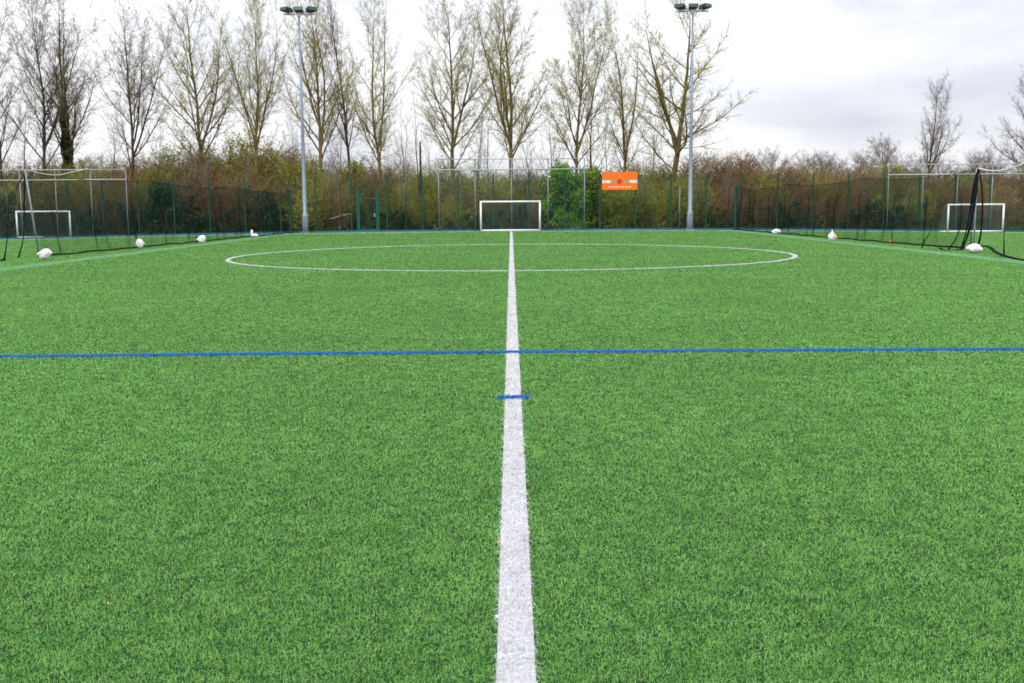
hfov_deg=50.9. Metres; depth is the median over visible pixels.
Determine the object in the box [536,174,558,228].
leafy bush
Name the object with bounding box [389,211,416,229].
evergreen bush
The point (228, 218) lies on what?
evergreen bush
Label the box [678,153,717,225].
budding shrub
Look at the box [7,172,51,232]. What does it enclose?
bare shrub
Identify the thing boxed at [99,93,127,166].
young tree
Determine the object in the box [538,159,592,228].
leafy bush
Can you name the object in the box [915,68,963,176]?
bare tree
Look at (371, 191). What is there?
bare shrub
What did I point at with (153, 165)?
bare shrub
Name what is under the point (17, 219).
football goal
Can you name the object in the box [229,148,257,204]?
young tree
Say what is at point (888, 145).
round tree
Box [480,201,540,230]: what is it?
football goal
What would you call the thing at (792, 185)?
young tree
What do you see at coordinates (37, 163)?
bare shrub
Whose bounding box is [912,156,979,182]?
round tree
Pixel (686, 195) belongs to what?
budding shrub
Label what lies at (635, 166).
bare shrub
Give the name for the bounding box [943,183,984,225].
bare shrub
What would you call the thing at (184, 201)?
evergreen bush
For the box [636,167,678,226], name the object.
budding shrub
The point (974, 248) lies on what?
sandbag
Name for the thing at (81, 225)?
evergreen bush
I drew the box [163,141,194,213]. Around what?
young tree
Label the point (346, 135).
poplar tree
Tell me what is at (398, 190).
budding shrub
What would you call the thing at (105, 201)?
bare shrub
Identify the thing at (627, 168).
budding shrub
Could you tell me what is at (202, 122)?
poplar tree
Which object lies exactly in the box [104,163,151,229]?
bare shrub
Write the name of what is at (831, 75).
sky
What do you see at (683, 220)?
evergreen bush
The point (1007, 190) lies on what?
bare shrub
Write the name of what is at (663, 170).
budding shrub
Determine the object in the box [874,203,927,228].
evergreen bush
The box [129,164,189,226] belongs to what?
budding shrub
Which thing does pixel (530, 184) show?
bare shrub
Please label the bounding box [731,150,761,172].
round tree
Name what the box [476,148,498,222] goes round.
young tree
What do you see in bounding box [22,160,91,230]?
bare shrub
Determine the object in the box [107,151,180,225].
bare shrub
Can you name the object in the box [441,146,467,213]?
young tree
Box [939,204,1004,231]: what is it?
football goal
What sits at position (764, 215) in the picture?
bare shrub
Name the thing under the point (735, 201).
net post
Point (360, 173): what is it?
budding shrub
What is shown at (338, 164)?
young tree
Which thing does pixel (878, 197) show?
budding shrub
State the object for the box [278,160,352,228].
budding shrub
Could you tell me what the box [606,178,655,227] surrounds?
budding shrub
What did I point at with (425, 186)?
budding shrub
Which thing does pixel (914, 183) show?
young tree
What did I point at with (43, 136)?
poplar tree
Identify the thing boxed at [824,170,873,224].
bare shrub
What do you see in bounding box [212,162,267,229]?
bare shrub
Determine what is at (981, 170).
bare shrub
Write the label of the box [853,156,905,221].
bare shrub
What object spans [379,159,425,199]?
budding shrub
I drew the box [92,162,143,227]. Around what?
bare shrub
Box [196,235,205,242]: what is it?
sandbag
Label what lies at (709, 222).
evergreen bush
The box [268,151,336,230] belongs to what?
budding shrub
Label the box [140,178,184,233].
evergreen bush
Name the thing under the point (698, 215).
budding shrub
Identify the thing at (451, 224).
evergreen bush
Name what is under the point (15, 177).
bare shrub
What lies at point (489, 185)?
bare shrub
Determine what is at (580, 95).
poplar tree
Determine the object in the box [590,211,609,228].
evergreen bush
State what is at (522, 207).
evergreen bush
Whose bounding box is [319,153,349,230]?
young tree
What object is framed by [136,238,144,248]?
sandbag
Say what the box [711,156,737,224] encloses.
young tree
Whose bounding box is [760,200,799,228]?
evergreen bush
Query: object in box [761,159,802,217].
bare shrub
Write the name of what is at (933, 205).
bare shrub
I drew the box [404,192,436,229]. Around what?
budding shrub
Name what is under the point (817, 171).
bare shrub
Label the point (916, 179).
bare shrub
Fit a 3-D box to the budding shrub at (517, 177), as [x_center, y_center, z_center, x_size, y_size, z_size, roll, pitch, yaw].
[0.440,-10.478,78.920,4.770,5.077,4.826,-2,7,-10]
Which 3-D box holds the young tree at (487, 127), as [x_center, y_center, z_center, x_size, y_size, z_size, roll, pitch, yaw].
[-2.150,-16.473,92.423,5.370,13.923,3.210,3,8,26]
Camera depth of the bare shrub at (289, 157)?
78.90 m
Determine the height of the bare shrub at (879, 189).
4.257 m
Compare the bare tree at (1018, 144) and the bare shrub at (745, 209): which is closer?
the bare shrub at (745, 209)
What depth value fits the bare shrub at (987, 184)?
78.34 m
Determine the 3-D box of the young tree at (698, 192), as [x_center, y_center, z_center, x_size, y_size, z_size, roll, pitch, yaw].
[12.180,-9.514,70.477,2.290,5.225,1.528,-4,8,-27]
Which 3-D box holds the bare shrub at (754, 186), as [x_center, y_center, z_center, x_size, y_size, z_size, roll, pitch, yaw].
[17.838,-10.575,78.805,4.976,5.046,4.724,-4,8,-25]
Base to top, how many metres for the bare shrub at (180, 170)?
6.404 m
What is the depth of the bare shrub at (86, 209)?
71.87 m
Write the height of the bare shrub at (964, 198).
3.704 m
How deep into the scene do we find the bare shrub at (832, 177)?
78.81 m
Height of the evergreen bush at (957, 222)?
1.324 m
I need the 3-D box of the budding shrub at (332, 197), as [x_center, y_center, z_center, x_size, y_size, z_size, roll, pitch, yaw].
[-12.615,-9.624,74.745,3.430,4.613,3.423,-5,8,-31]
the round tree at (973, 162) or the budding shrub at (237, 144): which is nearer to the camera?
the budding shrub at (237, 144)
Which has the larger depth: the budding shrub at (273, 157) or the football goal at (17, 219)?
the budding shrub at (273, 157)
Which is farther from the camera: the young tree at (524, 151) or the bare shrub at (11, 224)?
the young tree at (524, 151)
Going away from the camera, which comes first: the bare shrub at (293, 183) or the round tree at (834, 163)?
the bare shrub at (293, 183)
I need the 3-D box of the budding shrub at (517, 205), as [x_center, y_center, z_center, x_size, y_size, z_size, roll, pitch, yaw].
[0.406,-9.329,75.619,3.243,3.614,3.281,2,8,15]
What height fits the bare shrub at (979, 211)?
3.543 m
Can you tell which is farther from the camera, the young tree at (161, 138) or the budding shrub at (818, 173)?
the young tree at (161, 138)
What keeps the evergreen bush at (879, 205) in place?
on the ground at (501, 227)
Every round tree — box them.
[688,149,744,179]
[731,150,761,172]
[747,145,800,181]
[778,150,841,176]
[792,150,847,181]
[807,151,859,181]
[833,148,879,177]
[843,131,927,181]
[892,152,951,178]
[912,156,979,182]
[947,147,1004,181]
[966,144,1017,184]
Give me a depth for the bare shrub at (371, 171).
83.15 m
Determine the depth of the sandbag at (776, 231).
58.90 m
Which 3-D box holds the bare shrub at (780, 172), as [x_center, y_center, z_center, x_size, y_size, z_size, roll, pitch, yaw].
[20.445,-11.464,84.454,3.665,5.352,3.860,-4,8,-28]
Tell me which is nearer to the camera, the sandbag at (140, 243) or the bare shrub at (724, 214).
the sandbag at (140, 243)
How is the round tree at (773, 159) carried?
on the ground at (501, 227)
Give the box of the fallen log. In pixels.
[331,213,350,219]
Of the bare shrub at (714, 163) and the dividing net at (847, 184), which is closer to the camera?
the dividing net at (847, 184)
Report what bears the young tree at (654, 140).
on the ground at (501, 227)
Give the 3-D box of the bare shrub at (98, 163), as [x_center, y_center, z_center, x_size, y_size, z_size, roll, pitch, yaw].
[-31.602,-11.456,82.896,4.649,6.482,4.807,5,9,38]
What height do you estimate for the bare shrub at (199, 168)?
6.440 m
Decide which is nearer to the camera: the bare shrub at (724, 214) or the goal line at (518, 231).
the goal line at (518, 231)
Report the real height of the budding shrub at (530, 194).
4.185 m
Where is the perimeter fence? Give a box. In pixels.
[0,173,1023,237]
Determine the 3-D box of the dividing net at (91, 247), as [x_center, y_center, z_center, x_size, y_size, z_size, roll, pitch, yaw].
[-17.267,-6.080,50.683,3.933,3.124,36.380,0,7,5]
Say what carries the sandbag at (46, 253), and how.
on the pitch
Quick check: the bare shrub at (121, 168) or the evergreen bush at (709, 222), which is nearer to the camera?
the evergreen bush at (709, 222)
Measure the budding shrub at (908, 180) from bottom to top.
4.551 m
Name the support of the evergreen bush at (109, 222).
on the ground at (501, 227)
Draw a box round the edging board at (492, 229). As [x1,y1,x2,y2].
[0,228,1023,238]
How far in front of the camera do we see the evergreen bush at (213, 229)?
71.04 m
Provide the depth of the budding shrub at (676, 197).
73.92 m
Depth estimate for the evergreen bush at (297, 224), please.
71.23 m
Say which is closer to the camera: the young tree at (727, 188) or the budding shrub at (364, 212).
the young tree at (727, 188)
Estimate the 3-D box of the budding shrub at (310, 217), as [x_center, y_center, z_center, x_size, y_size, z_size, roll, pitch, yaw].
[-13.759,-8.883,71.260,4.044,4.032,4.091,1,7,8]
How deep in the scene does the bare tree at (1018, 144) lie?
84.74 m
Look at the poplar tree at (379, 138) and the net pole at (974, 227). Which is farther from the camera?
the poplar tree at (379, 138)
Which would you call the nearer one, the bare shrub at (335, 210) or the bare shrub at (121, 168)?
the bare shrub at (335, 210)
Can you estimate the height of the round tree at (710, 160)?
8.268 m
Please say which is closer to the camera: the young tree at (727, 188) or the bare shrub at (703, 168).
the young tree at (727, 188)
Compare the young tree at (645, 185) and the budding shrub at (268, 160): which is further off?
the budding shrub at (268, 160)
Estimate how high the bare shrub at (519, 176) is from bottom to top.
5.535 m
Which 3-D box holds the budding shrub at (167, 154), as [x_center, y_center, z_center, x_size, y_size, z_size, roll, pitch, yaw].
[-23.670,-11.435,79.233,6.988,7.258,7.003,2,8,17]
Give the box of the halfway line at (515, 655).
[491,231,543,682]
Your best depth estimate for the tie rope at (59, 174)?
60.05 m
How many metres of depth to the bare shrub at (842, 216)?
71.10 m
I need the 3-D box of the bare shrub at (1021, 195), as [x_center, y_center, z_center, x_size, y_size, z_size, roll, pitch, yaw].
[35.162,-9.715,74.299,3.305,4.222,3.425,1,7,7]
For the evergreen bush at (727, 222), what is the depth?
70.99 m
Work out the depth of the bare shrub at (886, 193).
73.53 m
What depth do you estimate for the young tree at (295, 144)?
85.31 m
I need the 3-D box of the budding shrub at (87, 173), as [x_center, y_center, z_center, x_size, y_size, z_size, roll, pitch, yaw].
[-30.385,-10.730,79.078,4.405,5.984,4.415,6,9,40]
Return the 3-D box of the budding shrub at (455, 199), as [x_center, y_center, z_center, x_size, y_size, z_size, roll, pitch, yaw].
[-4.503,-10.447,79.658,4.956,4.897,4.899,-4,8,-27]
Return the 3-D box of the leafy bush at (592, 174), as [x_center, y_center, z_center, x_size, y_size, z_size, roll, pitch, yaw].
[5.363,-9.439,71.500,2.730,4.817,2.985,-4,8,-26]
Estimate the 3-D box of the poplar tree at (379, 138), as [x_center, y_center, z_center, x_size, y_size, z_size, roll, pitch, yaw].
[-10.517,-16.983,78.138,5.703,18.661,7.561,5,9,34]
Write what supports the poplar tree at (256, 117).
on the ground at (501, 227)
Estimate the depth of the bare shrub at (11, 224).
72.09 m
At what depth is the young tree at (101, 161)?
70.52 m
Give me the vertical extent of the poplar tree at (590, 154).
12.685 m
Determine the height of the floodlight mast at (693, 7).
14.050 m
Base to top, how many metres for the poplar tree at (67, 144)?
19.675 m
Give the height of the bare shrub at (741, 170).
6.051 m
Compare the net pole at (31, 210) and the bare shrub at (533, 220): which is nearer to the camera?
the net pole at (31, 210)
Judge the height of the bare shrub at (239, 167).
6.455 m
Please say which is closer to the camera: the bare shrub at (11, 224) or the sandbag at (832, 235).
the sandbag at (832, 235)
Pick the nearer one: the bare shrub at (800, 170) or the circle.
the circle
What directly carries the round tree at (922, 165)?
on the ground at (501, 227)
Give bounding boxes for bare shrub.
[0,190,44,236]
[2,152,50,229]
[4,154,65,230]
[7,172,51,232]
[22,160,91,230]
[26,179,75,232]
[29,149,110,220]
[51,173,100,230]
[75,151,124,227]
[90,168,146,234]
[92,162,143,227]
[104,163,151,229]
[106,159,162,186]
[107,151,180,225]
[120,142,173,202]
[131,147,185,200]
[148,144,234,228]
[172,162,235,231]
[181,144,258,230]
[183,153,225,209]
[210,145,270,227]
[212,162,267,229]
[216,171,273,231]
[239,157,314,230]
[242,131,322,227]
[247,177,300,231]
[264,148,316,226]
[276,147,326,187]
[307,174,363,230]
[315,154,368,230]
[345,158,388,228]
[346,160,399,229]
[366,156,415,215]
[405,158,439,223]
[437,182,482,228]
[471,187,505,226]
[473,172,507,225]
[498,160,535,223]
[513,167,545,227]
[519,198,538,227]
[620,156,666,226]
[660,150,731,221]
[692,158,746,222]
[698,149,769,222]
[702,149,779,222]
[702,183,748,227]
[717,171,760,225]
[724,164,784,226]
[754,186,793,227]
[758,160,804,211]
[759,163,788,217]
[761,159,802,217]
[765,166,820,225]
[778,157,814,215]
[784,184,826,226]
[802,172,854,227]
[810,158,861,224]
[814,168,852,226]
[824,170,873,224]
[836,194,865,228]
[840,160,890,227]
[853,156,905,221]
[864,173,907,221]
[865,176,903,225]
[898,166,933,219]
[905,163,969,226]
[931,169,963,224]
[937,178,981,225]
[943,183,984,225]
[959,160,1001,188]
[961,181,998,222]
[978,167,1023,223]
[980,171,1022,223]
[980,182,1023,227]
[993,165,1023,224]
[999,172,1023,226]
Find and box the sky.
[0,0,1023,189]
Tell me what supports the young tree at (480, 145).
on the ground at (501, 227)
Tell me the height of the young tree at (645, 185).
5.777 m
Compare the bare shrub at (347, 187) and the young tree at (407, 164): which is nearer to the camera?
the young tree at (407, 164)
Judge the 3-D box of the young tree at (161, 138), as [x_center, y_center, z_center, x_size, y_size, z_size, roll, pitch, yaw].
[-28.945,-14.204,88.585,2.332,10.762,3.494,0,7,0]
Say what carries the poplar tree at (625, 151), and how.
on the ground at (501, 227)
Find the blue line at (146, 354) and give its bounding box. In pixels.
[0,347,1023,357]
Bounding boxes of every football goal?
[15,211,79,236]
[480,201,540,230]
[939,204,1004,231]
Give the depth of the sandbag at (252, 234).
59.92 m
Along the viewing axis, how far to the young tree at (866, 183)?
71.44 m
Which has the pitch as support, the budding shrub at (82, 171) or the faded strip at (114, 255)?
the faded strip at (114, 255)
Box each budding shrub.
[0,177,28,228]
[3,157,31,188]
[25,164,78,224]
[51,157,128,228]
[74,155,118,228]
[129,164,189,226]
[144,136,234,224]
[182,142,259,228]
[205,126,281,179]
[226,141,296,204]
[245,147,284,180]
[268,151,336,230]
[276,176,332,230]
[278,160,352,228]
[310,170,354,230]
[335,151,399,228]
[341,161,378,230]
[366,182,404,229]
[367,170,427,226]
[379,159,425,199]
[393,165,444,227]
[403,165,438,225]
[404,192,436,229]
[419,155,469,229]
[426,171,476,227]
[439,194,479,228]
[449,160,502,220]
[476,170,518,228]
[487,170,523,228]
[499,184,533,228]
[500,165,538,225]
[521,175,549,225]
[603,158,663,227]
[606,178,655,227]
[633,181,667,227]
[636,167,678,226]
[647,153,693,222]
[657,175,702,226]
[671,179,718,227]
[673,172,723,227]
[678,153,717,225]
[738,172,793,227]
[784,167,833,218]
[870,186,904,225]
[874,158,911,195]
[876,166,920,226]
[900,187,936,227]
[915,168,942,218]
[918,171,980,224]
[923,176,958,224]
[946,167,1009,221]
[1010,164,1023,189]
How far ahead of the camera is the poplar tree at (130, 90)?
77.09 m
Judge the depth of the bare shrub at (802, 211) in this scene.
72.65 m
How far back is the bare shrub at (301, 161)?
83.10 m
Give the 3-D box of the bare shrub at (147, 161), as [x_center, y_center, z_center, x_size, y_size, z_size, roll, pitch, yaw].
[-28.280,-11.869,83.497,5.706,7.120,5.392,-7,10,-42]
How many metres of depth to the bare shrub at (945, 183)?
83.82 m
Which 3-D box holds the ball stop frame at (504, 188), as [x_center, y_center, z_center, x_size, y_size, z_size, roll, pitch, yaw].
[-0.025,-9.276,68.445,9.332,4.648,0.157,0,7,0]
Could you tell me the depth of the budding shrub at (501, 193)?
74.23 m
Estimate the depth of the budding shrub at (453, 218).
71.16 m
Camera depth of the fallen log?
70.89 m
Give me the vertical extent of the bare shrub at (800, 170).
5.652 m
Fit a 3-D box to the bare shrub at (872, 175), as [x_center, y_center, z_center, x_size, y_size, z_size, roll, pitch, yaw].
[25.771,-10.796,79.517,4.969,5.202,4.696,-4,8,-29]
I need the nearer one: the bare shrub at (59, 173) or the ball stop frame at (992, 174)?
the ball stop frame at (992, 174)
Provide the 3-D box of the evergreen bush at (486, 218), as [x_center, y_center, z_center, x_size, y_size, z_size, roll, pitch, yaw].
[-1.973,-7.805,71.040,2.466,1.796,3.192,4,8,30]
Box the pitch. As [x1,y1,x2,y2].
[0,230,1023,682]
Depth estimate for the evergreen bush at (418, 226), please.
71.17 m
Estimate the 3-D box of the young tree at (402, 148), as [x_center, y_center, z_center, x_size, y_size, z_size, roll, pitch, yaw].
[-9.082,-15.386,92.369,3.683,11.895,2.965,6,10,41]
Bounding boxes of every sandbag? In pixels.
[37,248,51,259]
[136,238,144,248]
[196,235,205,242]
[250,230,258,236]
[772,229,780,233]
[828,230,836,240]
[965,243,982,252]
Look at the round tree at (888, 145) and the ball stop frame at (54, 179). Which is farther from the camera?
the round tree at (888, 145)
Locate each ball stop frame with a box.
[0,169,128,237]
[438,158,584,230]
[886,163,1023,230]
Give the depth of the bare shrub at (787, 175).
83.19 m
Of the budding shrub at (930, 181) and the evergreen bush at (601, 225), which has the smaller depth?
the evergreen bush at (601, 225)
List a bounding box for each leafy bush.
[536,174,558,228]
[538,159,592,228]
[574,165,611,228]
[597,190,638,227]
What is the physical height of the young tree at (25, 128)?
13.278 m
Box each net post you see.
[289,188,292,232]
[734,185,736,228]
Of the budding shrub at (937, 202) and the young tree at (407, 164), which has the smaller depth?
the young tree at (407, 164)
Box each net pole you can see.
[24,170,38,256]
[973,169,976,243]
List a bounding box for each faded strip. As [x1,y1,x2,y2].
[0,233,294,270]
[726,230,1023,262]
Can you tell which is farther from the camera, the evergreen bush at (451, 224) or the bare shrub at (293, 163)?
the bare shrub at (293, 163)
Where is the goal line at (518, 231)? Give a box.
[16,230,1020,239]
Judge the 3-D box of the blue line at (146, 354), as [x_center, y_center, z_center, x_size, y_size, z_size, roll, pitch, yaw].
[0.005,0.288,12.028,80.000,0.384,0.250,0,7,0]
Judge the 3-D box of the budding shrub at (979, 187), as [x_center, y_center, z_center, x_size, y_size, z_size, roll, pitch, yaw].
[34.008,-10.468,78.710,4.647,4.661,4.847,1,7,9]
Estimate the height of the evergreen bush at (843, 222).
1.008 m
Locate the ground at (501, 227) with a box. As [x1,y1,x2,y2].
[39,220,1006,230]
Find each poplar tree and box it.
[0,0,40,194]
[0,0,109,186]
[13,0,113,177]
[74,0,183,197]
[135,0,256,173]
[202,0,293,226]
[270,0,363,230]
[315,0,364,230]
[335,0,423,203]
[407,0,510,205]
[453,0,567,214]
[538,0,624,185]
[567,66,622,170]
[592,0,652,190]
[614,0,759,227]
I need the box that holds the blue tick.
[496,394,529,399]
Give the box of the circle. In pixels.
[225,244,797,270]
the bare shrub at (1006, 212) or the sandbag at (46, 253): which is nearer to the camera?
the sandbag at (46, 253)
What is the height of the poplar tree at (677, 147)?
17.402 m
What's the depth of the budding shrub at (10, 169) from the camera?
83.97 m
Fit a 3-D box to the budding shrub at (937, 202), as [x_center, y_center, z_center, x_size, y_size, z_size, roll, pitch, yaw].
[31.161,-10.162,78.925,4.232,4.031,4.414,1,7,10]
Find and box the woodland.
[96,144,1022,229]
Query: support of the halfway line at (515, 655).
on the pitch
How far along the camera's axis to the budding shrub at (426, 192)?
80.35 m
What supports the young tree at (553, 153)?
on the ground at (501, 227)
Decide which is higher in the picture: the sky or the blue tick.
the sky
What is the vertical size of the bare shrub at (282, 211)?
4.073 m
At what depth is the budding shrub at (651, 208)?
71.55 m
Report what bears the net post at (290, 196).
on the pitch
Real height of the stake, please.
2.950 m
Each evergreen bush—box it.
[0,191,30,237]
[21,208,66,235]
[61,208,90,235]
[85,199,143,234]
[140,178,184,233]
[162,194,207,233]
[189,211,218,232]
[224,203,258,232]
[250,190,284,231]
[288,219,312,231]
[367,203,403,229]
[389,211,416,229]
[415,220,437,229]
[444,218,456,229]
[461,210,503,228]
[507,203,535,228]
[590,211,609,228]
[675,212,693,227]
[693,213,715,227]
[719,216,736,227]
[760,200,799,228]
[792,214,824,228]
[834,220,853,228]
[849,199,896,228]
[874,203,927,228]
[944,215,973,229]
[969,218,992,229]
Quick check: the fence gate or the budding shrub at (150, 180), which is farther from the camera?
the budding shrub at (150, 180)
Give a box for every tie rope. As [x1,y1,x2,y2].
[25,168,87,174]
[978,163,1023,170]
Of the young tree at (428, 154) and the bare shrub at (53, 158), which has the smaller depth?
the bare shrub at (53, 158)
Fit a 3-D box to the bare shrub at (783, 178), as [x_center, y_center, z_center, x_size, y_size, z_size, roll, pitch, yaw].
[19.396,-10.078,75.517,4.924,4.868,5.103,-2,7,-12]
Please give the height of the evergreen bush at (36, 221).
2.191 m
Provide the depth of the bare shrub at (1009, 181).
82.65 m
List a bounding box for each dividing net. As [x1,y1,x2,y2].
[0,170,291,260]
[733,168,1023,260]
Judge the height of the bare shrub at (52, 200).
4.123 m
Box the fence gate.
[356,188,379,230]
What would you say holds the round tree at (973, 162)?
on the ground at (501, 227)
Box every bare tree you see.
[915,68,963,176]
[977,64,1023,220]
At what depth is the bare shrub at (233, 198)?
70.95 m
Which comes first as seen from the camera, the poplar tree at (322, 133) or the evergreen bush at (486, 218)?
the evergreen bush at (486, 218)
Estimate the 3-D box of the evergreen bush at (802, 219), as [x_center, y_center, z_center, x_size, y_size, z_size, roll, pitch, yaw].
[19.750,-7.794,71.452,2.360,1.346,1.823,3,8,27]
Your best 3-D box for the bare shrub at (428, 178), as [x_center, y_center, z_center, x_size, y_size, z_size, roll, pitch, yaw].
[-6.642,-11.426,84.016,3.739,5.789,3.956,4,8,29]
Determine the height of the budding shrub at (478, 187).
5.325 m
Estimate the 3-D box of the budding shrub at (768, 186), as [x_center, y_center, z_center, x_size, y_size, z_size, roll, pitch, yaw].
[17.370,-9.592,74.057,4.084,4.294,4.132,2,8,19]
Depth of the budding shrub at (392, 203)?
71.59 m
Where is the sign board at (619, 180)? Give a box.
[602,172,636,189]
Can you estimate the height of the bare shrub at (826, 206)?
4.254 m
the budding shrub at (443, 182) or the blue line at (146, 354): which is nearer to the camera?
the blue line at (146, 354)
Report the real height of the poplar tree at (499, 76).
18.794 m
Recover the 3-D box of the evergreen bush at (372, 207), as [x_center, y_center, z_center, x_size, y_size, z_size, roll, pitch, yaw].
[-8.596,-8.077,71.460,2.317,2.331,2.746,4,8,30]
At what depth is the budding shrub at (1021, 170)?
83.42 m
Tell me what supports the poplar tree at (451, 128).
on the ground at (501, 227)
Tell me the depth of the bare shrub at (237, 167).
79.41 m
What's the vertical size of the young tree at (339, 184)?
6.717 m
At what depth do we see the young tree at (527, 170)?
70.78 m
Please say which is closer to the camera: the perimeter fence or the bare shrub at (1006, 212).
the perimeter fence
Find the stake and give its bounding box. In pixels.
[679,186,679,227]
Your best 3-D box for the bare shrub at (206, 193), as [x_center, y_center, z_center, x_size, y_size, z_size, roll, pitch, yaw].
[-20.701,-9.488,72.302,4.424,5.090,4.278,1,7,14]
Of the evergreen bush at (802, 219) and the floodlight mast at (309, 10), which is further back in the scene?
the evergreen bush at (802, 219)
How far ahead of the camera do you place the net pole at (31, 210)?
37.75 m
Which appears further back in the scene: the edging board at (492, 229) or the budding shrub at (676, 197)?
the budding shrub at (676, 197)
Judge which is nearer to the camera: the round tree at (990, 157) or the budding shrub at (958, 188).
the budding shrub at (958, 188)
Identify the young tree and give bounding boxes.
[0,66,53,184]
[86,149,112,233]
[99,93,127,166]
[144,109,167,161]
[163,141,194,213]
[173,124,219,210]
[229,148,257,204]
[284,110,306,159]
[316,106,361,228]
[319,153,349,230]
[323,134,371,230]
[387,95,414,170]
[391,147,419,229]
[411,123,447,173]
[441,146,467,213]
[464,79,515,172]
[467,98,497,173]
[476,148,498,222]
[513,109,538,181]
[513,134,548,221]
[530,88,577,177]
[592,93,619,171]
[626,148,661,227]
[647,94,668,174]
[684,158,712,227]
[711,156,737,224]
[769,168,805,212]
[851,157,877,213]
[903,159,922,218]
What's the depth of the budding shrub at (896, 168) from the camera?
83.14 m
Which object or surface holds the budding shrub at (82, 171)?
on the ground at (501, 227)
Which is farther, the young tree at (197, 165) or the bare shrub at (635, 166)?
the bare shrub at (635, 166)
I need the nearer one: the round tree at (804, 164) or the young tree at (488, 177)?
the young tree at (488, 177)
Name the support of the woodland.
on the ground at (501, 227)
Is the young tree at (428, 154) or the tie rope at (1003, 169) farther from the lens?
the young tree at (428, 154)
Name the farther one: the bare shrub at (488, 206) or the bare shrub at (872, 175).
the bare shrub at (872, 175)
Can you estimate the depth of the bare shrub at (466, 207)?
73.91 m
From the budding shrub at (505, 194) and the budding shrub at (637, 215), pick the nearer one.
the budding shrub at (637, 215)
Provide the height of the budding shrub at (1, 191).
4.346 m
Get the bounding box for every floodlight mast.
[279,6,317,232]
[674,3,711,229]
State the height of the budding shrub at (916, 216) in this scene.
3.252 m
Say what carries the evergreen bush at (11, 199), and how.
on the ground at (501, 227)
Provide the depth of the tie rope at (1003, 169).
36.42 m
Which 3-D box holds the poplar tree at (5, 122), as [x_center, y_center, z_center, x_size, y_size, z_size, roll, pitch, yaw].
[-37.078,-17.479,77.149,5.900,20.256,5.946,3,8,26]
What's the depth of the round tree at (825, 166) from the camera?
106.61 m
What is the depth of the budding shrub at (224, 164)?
79.21 m
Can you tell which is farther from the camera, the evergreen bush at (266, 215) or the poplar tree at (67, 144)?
the poplar tree at (67, 144)
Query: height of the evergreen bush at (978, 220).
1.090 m
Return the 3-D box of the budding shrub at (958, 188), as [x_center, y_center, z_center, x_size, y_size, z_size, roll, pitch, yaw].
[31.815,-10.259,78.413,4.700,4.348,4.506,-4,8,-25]
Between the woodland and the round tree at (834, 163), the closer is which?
the woodland
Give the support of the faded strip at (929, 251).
on the pitch
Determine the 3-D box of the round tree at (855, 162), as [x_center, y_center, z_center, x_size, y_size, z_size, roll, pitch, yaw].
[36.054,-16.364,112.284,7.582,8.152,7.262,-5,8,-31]
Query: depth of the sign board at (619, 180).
68.61 m
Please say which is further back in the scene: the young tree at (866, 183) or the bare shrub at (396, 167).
the bare shrub at (396, 167)
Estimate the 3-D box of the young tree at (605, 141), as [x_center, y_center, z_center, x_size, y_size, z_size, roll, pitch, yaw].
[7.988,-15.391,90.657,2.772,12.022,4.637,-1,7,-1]
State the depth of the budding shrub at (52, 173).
73.83 m
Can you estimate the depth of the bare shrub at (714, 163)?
82.18 m

